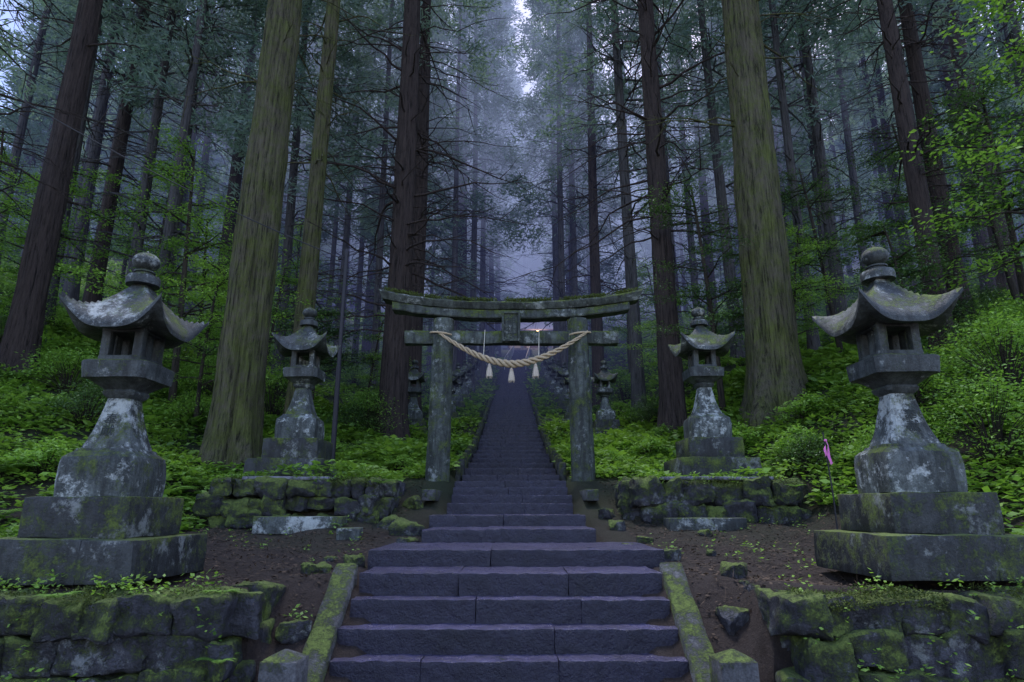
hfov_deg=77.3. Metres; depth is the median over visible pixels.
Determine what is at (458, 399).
stone lantern
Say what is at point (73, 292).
cedar tree
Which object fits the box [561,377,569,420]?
stone lantern
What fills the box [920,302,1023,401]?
shrub
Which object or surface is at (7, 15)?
sky
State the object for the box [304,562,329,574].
boulder
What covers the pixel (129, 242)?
broadleaf tree
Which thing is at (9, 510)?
fern
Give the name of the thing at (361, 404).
shrub
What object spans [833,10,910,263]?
cedar tree
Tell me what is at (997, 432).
shrub
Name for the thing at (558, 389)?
stone lantern
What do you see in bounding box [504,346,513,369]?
handrail
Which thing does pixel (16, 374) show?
fern
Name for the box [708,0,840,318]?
cedar tree
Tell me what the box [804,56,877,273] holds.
cedar tree
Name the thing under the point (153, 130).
cedar tree
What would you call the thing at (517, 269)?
cedar tree
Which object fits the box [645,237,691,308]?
cedar tree
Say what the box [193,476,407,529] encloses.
rubble wall
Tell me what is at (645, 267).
broadleaf tree
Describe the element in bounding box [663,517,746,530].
stone slab
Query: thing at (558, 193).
cedar tree
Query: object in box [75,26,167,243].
cedar tree
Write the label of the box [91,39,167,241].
cedar tree
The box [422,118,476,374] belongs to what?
cedar tree
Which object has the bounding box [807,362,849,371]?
fern
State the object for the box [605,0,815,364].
cedar tree
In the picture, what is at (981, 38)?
cedar tree
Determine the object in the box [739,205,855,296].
broadleaf tree
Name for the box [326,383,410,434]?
shrub
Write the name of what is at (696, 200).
cedar tree
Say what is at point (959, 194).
cedar tree
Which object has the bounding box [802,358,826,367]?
fern
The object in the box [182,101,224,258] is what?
cedar tree
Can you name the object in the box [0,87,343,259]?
power cable
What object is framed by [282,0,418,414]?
cedar tree
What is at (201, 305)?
broadleaf tree
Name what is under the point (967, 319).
shrub
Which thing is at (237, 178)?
cedar tree
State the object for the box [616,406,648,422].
shrub
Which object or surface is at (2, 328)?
shrub
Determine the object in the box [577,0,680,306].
cedar tree
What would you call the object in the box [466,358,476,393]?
stone lantern
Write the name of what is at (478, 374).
stone lantern
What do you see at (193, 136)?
cedar tree
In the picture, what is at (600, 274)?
cedar tree
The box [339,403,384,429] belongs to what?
shrub
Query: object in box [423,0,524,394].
cedar tree
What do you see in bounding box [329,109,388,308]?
cedar tree
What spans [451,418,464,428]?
shrub
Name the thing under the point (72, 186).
broadleaf tree
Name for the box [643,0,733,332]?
cedar tree
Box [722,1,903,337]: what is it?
cedar tree
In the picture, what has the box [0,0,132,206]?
cedar tree
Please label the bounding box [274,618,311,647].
boulder
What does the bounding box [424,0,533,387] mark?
cedar tree
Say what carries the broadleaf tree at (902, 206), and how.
on the ground at (766, 650)
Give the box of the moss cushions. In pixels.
[1,476,1023,611]
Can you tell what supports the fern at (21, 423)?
on the ground at (766, 650)
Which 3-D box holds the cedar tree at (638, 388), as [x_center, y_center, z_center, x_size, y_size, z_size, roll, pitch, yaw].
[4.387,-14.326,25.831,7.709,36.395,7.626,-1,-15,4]
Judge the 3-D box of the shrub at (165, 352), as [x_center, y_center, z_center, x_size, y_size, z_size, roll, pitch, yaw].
[-10.015,0.181,16.943,2.756,1.826,3.192,-2,-15,9]
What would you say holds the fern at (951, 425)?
on the ground at (766, 650)
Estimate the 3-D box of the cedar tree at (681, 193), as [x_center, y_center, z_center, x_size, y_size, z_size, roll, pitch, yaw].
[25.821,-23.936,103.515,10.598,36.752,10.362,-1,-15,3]
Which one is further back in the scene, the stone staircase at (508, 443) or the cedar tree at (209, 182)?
the cedar tree at (209, 182)
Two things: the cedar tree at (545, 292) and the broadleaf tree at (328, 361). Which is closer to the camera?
the broadleaf tree at (328, 361)
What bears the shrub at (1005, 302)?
on the ground at (766, 650)
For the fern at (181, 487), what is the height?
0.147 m
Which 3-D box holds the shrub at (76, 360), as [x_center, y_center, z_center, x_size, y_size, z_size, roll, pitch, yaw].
[-9.600,0.561,13.667,2.139,1.174,2.445,1,-15,-4]
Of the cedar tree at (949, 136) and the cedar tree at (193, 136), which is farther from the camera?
the cedar tree at (949, 136)
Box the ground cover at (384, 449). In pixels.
[0,225,1023,537]
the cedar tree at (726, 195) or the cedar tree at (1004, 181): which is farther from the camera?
the cedar tree at (1004, 181)
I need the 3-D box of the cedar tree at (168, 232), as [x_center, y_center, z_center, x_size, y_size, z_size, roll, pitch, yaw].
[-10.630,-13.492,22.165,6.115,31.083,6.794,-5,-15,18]
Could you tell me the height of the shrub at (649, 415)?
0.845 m
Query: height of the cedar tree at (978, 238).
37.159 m
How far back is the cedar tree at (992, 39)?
33.70 m
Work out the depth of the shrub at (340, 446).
14.81 m
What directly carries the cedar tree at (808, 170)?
on the ground at (766, 650)
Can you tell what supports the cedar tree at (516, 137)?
on the ground at (766, 650)
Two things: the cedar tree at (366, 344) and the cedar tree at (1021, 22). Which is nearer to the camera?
the cedar tree at (1021, 22)
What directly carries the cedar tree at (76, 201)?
on the ground at (766, 650)
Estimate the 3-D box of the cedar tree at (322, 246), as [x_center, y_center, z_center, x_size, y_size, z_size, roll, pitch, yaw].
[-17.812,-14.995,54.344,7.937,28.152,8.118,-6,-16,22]
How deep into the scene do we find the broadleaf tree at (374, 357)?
20.37 m
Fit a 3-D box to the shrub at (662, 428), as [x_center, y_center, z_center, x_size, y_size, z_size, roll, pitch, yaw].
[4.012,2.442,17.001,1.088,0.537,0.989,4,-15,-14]
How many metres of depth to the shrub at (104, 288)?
31.59 m
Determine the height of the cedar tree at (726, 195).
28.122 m
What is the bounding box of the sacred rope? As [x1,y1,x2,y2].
[430,330,590,382]
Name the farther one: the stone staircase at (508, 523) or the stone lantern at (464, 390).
the stone lantern at (464, 390)
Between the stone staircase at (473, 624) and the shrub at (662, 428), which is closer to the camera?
the stone staircase at (473, 624)
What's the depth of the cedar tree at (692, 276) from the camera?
34.03 m
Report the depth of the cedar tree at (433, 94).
31.08 m
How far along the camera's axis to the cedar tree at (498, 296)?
66.25 m
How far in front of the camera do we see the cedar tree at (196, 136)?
43.42 m
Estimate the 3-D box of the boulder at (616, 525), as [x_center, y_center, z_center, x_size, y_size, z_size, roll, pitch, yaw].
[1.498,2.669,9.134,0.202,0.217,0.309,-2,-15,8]
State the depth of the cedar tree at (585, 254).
66.02 m
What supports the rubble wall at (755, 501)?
on the ground at (766, 650)
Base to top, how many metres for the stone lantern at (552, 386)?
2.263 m
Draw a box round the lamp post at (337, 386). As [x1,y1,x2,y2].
[331,249,348,460]
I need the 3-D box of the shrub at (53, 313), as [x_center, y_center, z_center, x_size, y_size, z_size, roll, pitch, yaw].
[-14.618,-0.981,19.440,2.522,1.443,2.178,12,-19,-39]
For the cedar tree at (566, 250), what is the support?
on the ground at (766, 650)
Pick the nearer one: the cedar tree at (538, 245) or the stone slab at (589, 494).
the stone slab at (589, 494)
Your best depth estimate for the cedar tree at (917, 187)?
16.07 m
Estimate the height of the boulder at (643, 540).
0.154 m
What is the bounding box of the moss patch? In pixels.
[195,652,238,664]
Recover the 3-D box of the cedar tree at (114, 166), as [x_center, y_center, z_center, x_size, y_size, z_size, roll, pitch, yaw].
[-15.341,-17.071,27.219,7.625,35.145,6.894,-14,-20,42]
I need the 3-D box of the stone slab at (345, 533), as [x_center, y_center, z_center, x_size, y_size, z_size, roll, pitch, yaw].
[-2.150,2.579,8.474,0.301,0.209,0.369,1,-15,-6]
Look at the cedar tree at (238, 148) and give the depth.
22.98 m
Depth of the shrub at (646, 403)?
19.85 m
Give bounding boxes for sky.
[0,0,1023,152]
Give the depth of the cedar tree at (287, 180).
38.73 m
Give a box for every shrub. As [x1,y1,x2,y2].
[0,289,75,329]
[0,309,58,348]
[0,437,72,478]
[4,336,97,393]
[33,376,107,428]
[70,336,196,376]
[81,276,117,297]
[154,388,211,426]
[165,351,265,399]
[178,351,216,380]
[264,361,325,415]
[322,401,373,430]
[324,434,356,451]
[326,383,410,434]
[330,386,409,421]
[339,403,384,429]
[385,453,416,469]
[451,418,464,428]
[559,421,569,430]
[589,346,620,360]
[591,366,654,402]
[596,400,630,418]
[597,449,629,461]
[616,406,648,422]
[621,393,658,423]
[627,435,671,454]
[636,400,658,424]
[645,423,672,436]
[717,323,728,334]
[732,421,760,445]
[763,429,844,474]
[766,423,838,455]
[773,391,838,421]
[834,414,948,458]
[844,354,966,406]
[919,364,1023,466]
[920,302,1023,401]
[921,333,959,371]
[923,295,1023,376]
[932,295,1023,347]
[944,293,1023,362]
[951,280,1012,322]
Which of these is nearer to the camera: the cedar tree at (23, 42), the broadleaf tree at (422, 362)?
the broadleaf tree at (422, 362)
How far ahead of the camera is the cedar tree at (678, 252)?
70.14 m
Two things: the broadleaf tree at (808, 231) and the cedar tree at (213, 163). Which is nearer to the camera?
the broadleaf tree at (808, 231)
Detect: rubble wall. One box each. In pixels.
[0,580,280,681]
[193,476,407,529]
[612,474,814,524]
[737,578,1023,681]
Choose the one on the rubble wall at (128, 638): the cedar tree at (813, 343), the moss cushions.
the moss cushions
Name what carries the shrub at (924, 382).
on the ground at (766, 650)
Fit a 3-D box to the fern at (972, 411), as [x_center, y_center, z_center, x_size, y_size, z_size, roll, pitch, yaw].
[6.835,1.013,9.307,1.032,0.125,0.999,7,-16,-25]
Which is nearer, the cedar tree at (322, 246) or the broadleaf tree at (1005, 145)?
the broadleaf tree at (1005, 145)
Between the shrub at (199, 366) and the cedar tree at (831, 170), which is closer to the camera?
the shrub at (199, 366)
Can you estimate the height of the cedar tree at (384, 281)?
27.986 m
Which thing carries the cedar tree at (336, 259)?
on the ground at (766, 650)
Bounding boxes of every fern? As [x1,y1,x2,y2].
[0,418,52,425]
[0,463,45,471]
[0,508,21,513]
[7,372,47,378]
[28,426,78,433]
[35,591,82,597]
[166,484,202,491]
[171,477,212,485]
[171,496,199,499]
[196,589,238,593]
[354,460,403,466]
[717,399,741,405]
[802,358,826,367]
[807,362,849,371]
[812,375,849,385]
[926,414,942,422]
[927,400,1002,411]
[927,419,970,426]
[937,409,985,418]
[942,403,1010,413]
[955,417,1019,426]
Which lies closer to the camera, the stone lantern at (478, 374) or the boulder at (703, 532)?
the boulder at (703, 532)
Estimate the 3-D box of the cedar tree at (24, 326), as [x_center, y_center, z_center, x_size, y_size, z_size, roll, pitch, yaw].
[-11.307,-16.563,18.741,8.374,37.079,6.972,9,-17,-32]
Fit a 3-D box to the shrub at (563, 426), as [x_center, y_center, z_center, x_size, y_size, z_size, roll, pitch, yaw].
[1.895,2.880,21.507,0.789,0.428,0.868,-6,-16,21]
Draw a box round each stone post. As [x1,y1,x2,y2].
[258,649,308,681]
[709,649,759,681]
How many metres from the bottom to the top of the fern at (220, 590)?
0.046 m
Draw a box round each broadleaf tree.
[0,127,87,254]
[0,150,26,291]
[0,162,159,302]
[58,121,307,403]
[66,159,203,292]
[82,158,227,290]
[108,199,294,376]
[162,252,283,432]
[205,259,352,368]
[269,306,374,402]
[270,217,366,333]
[274,232,361,323]
[319,310,424,405]
[365,337,430,376]
[381,326,432,354]
[589,272,656,378]
[613,282,738,377]
[620,261,693,331]
[629,175,798,410]
[694,247,826,334]
[716,182,859,309]
[735,157,919,353]
[736,224,854,336]
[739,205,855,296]
[824,106,1022,274]
[826,214,1020,311]
[853,146,1023,271]
[874,84,1023,316]
[887,0,1023,291]
[902,52,1023,302]
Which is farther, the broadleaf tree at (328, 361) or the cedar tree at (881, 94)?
the cedar tree at (881, 94)
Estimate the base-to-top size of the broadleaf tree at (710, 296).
6.383 m
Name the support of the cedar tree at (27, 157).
on the ground at (766, 650)
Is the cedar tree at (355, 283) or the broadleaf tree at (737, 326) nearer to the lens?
the broadleaf tree at (737, 326)
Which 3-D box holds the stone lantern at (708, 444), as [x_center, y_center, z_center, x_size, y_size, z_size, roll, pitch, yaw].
[3.359,0.868,11.193,1.287,3.081,1.294,0,-15,0]
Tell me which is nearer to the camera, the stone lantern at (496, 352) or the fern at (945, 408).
the fern at (945, 408)
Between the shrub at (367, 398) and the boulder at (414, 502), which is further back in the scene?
the shrub at (367, 398)
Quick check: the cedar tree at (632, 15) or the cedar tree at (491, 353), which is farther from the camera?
the cedar tree at (491, 353)
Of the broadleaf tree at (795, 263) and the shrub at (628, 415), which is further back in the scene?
the shrub at (628, 415)
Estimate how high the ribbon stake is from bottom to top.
1.520 m
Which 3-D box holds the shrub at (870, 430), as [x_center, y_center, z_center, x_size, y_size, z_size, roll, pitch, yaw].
[5.496,1.464,9.386,1.711,0.822,1.497,4,-15,-14]
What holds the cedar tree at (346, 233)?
on the ground at (766, 650)
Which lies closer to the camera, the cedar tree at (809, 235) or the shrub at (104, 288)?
the shrub at (104, 288)
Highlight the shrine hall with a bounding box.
[501,322,566,349]
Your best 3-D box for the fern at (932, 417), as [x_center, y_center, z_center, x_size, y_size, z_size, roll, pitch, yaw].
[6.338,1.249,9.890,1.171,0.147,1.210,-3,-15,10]
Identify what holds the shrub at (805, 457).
on the ground at (766, 650)
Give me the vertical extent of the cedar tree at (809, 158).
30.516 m
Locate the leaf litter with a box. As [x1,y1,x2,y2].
[12,413,1023,642]
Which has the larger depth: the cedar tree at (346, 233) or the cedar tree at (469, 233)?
the cedar tree at (469, 233)
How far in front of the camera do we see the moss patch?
4.65 m
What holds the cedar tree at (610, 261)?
on the ground at (766, 650)
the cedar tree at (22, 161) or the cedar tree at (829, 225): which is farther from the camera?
the cedar tree at (22, 161)
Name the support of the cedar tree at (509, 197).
on the ground at (766, 650)
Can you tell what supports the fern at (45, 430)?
on the ground at (766, 650)
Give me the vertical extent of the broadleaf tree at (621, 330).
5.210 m
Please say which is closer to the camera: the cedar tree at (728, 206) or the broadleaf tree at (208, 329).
the broadleaf tree at (208, 329)
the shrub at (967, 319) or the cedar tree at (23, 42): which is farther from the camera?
the cedar tree at (23, 42)
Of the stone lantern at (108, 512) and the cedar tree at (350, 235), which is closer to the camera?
the stone lantern at (108, 512)
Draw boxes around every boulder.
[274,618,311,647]
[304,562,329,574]
[322,555,338,562]
[344,554,366,566]
[376,515,399,528]
[390,520,424,535]
[399,537,417,542]
[402,495,424,508]
[597,506,614,519]
[610,520,623,530]
[634,536,653,543]
[661,548,680,561]
[698,529,711,537]
[704,549,716,556]
[719,606,746,635]
[721,562,746,578]
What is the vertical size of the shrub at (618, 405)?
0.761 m
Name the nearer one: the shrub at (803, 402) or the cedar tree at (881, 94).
the shrub at (803, 402)
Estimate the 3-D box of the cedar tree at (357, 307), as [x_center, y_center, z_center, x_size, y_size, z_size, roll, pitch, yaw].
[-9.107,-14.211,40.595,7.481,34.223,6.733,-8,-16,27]
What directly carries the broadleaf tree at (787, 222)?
on the ground at (766, 650)
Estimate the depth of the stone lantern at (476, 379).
38.33 m
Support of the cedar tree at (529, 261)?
on the ground at (766, 650)
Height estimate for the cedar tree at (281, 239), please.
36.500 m
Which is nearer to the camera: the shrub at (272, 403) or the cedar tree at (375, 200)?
the shrub at (272, 403)
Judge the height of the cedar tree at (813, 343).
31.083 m
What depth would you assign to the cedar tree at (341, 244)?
59.73 m
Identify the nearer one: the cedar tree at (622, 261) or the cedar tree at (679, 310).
the cedar tree at (679, 310)
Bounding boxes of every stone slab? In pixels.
[242,476,336,479]
[252,516,347,533]
[336,527,362,539]
[422,489,441,500]
[579,489,598,500]
[657,476,773,480]
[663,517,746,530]
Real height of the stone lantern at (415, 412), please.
2.515 m
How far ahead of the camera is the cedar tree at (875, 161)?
65.02 m
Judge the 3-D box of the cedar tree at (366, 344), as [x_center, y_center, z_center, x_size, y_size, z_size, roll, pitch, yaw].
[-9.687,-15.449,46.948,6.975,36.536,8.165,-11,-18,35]
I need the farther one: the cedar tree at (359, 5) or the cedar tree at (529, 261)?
the cedar tree at (529, 261)
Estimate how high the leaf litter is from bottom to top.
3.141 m
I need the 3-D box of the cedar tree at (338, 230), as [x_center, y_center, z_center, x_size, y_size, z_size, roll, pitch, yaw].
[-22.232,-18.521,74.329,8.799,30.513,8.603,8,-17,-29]
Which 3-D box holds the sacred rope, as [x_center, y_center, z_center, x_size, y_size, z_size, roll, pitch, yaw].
[-0.030,0.341,12.753,3.309,1.109,0.655,0,-15,0]
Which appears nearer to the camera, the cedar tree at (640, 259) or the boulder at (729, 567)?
the boulder at (729, 567)
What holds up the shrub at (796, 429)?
on the ground at (766, 650)
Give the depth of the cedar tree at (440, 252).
70.55 m
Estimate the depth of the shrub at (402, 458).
13.32 m
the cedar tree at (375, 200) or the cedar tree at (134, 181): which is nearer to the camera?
the cedar tree at (375, 200)
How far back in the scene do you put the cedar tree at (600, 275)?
84.01 m
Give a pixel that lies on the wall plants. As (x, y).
(36, 585)
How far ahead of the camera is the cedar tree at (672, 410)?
18.74 m
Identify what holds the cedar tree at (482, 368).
on the ground at (766, 650)
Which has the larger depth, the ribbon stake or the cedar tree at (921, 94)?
the cedar tree at (921, 94)
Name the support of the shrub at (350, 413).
on the ground at (766, 650)
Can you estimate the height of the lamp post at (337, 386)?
4.820 m
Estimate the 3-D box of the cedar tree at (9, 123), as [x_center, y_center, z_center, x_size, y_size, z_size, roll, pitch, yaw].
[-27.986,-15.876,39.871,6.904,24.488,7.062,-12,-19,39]
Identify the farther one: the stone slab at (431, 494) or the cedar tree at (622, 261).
the cedar tree at (622, 261)
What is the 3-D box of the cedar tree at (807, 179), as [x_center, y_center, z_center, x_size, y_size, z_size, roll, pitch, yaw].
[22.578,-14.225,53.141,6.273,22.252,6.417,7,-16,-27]
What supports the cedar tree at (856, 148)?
on the ground at (766, 650)
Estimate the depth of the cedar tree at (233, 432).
13.16 m
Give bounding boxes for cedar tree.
[0,0,63,180]
[0,0,92,245]
[0,0,113,258]
[0,0,117,238]
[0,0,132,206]
[0,0,134,264]
[0,0,194,379]
[0,0,204,327]
[0,2,113,234]
[1,1,98,235]
[5,0,200,305]
[15,1,181,286]
[17,0,255,289]
[35,0,195,247]
[35,0,233,301]
[59,0,300,317]
[72,4,120,206]
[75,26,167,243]
[81,0,266,306]
[82,0,263,309]
[85,3,199,245]
[87,4,147,248]
[89,92,132,237]
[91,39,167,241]
[118,119,163,245]
[133,8,261,289]
[140,68,230,249]
[143,4,261,315]
[152,59,194,245]
[159,2,248,227]
[161,0,311,353]
[162,0,216,206]
[172,0,353,310]
[178,0,391,474]
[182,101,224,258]
[190,108,237,263]
[194,141,231,256]
[205,1,358,340]
[209,15,261,227]
[210,94,303,286]
[212,0,380,384]
[213,69,303,266]
[219,0,398,345]
[246,83,307,293]
[274,0,546,440]
[276,27,339,312]
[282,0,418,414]
[285,4,339,322]
[286,1,364,254]
[292,0,402,376]
[296,112,342,273]
[297,0,382,343]
[304,1,401,365]
[305,38,389,335]
[315,0,461,400]
[316,102,384,310]
[316,205,338,294]
[318,109,364,304]
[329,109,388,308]
[333,186,367,308]
[337,0,397,366]
[342,0,520,410]
[346,0,466,301]
[352,0,442,329]
[352,0,480,359]
[363,205,436,285]
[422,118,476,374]
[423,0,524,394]
[423,76,505,356]
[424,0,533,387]
[427,129,478,292]
[428,0,520,386]
[436,0,542,378]
[436,159,480,326]
[439,4,521,350]
[442,0,537,366]
[467,1,524,354]
[468,130,524,330]
[477,188,526,329]
[480,3,535,356]
[489,0,817,435]
[490,0,613,382]
[495,0,630,388]
[501,122,544,296]
[501,137,552,301]
[502,106,545,286]
[504,128,549,297]
[505,8,610,299]
[512,70,528,116]
[512,143,552,297]
[513,141,580,297]
[515,0,619,298]
[519,34,602,353]
[519,86,614,329]
[522,0,660,409]
[522,2,629,296]
[527,0,728,422]
[541,2,623,329]
[542,69,652,330]
[548,62,614,328]
[548,192,617,295]
[565,184,615,318]
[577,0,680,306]
[587,0,738,369]
[598,138,638,326]
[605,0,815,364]
[608,127,643,322]
[611,177,645,304]
[612,1,711,328]
[613,0,737,306]
[617,0,837,430]
[626,84,645,227]
[630,130,690,302]
[635,160,704,287]
[639,9,715,315]
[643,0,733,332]
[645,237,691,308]
[649,106,700,295]
[675,0,823,273]
[682,3,739,279]
[682,100,721,282]
[691,0,886,351]
[693,57,740,280]
[693,171,732,243]
[694,168,737,299]
[695,2,850,245]
[695,76,742,302]
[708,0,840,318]
[720,0,903,313]
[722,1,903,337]
[729,29,816,270]
[730,3,856,304]
[766,0,1023,349]
[770,0,938,289]
[772,66,835,260]
[791,11,876,287]
[794,120,839,279]
[802,4,875,279]
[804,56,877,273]
[814,0,939,292]
[815,0,1023,324]
[819,0,914,284]
[824,29,875,249]
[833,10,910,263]
[833,40,889,254]
[846,0,1023,296]
[855,4,950,245]
[855,28,956,255]
[864,0,1023,293]
[865,1,1023,248]
[869,1,1015,272]
[902,0,1023,238]
[918,0,1023,232]
[920,0,1023,193]
[929,4,1023,221]
[931,76,972,244]
[933,49,1012,246]
[938,29,1021,214]
[956,106,1023,238]
[959,0,1023,153]
[972,29,1023,243]
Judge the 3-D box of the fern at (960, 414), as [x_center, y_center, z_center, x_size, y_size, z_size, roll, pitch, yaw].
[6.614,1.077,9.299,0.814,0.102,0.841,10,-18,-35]
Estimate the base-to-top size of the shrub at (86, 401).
1.036 m
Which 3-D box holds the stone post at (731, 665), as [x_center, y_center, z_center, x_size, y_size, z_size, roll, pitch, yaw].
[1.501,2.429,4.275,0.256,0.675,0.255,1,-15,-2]
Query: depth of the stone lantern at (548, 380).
38.38 m
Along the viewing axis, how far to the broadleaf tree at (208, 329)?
14.33 m
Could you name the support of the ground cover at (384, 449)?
on the ground at (766, 650)
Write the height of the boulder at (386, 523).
0.274 m
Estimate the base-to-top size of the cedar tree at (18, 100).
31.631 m
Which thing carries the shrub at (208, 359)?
on the ground at (766, 650)
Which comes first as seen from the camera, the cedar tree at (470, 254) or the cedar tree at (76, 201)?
the cedar tree at (76, 201)
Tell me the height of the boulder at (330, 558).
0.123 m
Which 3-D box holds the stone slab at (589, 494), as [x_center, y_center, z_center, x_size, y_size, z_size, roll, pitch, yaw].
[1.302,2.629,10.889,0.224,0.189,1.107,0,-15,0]
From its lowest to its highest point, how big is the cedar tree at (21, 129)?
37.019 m
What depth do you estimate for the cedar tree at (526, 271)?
94.13 m
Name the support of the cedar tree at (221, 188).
on the ground at (766, 650)
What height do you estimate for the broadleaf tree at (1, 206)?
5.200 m
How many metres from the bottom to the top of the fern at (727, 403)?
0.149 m
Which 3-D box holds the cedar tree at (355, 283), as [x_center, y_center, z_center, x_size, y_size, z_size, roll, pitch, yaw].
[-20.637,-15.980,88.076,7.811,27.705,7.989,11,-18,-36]
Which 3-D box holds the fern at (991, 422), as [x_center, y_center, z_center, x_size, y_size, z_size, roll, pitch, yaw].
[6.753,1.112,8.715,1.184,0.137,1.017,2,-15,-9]
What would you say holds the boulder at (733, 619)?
on the ground at (766, 650)
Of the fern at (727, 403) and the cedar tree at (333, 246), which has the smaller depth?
the fern at (727, 403)
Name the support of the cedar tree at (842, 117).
on the ground at (766, 650)
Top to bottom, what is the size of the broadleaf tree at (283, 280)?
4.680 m
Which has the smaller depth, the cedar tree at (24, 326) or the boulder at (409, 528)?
the boulder at (409, 528)
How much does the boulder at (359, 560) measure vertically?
0.160 m
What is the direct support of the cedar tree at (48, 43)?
on the ground at (766, 650)
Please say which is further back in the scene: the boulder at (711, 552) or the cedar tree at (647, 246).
the cedar tree at (647, 246)
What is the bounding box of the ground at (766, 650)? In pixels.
[0,148,1023,681]
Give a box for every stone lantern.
[0,251,208,585]
[243,307,343,477]
[408,359,428,434]
[451,371,460,422]
[452,362,468,411]
[460,360,473,400]
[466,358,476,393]
[475,351,483,382]
[475,360,480,389]
[494,346,500,357]
[539,347,545,376]
[540,350,547,381]
[542,357,554,388]
[545,359,556,396]
[549,360,562,403]
[554,362,568,412]
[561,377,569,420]
[590,360,623,435]
[663,307,761,476]
[812,246,1023,581]
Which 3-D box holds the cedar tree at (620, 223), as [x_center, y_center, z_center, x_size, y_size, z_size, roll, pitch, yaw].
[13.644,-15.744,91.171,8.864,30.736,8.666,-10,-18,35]
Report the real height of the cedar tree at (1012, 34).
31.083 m
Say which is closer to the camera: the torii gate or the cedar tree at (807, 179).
the torii gate
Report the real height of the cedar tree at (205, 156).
37.643 m
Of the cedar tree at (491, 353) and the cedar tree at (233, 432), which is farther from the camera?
the cedar tree at (491, 353)
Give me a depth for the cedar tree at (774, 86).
35.81 m
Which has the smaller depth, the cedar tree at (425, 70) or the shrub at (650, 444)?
the shrub at (650, 444)
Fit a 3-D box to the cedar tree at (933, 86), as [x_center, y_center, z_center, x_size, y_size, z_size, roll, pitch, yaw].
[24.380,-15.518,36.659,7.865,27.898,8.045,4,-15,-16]
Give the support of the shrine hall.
on the ground at (766, 650)
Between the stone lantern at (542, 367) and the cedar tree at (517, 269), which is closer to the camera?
the stone lantern at (542, 367)
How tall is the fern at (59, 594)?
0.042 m
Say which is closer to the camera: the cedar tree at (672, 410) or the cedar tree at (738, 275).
the cedar tree at (672, 410)
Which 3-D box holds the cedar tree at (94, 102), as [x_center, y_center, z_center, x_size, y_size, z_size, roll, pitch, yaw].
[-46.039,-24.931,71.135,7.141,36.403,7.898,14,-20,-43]
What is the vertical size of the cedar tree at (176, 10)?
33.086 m
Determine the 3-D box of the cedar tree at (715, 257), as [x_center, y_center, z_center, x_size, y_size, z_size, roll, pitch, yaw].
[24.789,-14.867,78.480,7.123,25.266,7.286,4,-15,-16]
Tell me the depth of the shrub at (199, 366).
18.50 m
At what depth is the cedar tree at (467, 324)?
35.54 m
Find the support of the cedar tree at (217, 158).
on the ground at (766, 650)
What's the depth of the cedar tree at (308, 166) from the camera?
49.69 m
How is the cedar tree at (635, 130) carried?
on the ground at (766, 650)
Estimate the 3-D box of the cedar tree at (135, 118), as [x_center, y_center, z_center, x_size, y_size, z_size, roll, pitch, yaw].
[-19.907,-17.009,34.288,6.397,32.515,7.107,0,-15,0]
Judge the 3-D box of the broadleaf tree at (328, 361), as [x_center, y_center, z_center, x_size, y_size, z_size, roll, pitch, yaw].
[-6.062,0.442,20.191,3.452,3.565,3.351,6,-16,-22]
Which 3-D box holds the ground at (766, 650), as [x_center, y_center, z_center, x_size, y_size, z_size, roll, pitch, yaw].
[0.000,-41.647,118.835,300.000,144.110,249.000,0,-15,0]
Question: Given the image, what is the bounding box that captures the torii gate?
[380,287,642,481]
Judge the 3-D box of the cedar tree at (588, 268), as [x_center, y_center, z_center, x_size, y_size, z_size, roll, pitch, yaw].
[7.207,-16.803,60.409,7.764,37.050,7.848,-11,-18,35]
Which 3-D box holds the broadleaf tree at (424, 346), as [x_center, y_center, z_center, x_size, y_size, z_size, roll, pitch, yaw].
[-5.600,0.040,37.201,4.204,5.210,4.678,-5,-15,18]
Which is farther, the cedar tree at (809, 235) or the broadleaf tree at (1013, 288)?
the cedar tree at (809, 235)
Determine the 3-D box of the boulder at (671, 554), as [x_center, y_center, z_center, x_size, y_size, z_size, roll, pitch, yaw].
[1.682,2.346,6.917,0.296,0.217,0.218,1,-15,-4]
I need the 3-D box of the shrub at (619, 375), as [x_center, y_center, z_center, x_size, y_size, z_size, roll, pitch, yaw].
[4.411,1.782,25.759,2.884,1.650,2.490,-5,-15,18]
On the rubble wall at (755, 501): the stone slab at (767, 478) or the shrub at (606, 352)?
the stone slab at (767, 478)
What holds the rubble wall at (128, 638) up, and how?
on the ground at (766, 650)
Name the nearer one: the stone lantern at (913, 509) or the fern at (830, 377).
the stone lantern at (913, 509)
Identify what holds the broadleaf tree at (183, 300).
on the ground at (766, 650)
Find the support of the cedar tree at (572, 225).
on the ground at (766, 650)
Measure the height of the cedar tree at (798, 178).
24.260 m
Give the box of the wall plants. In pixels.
[0,469,1023,681]
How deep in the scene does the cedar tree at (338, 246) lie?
76.36 m
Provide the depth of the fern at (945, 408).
9.53 m
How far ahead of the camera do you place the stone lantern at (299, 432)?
10.86 m
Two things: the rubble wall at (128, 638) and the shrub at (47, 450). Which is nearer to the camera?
the rubble wall at (128, 638)
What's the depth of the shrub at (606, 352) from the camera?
42.37 m
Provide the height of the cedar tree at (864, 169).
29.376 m
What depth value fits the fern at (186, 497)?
9.36 m
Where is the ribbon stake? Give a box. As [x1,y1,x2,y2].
[822,432,837,529]
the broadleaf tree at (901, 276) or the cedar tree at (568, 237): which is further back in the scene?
the cedar tree at (568, 237)
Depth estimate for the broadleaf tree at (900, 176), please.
23.92 m
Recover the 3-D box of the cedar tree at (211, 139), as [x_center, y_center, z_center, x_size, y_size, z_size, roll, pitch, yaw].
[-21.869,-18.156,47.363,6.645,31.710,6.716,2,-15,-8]
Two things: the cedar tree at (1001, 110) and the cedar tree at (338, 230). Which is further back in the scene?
the cedar tree at (338, 230)
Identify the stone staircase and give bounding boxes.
[302,562,713,681]
[367,481,664,569]
[455,349,565,480]
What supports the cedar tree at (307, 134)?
on the ground at (766, 650)

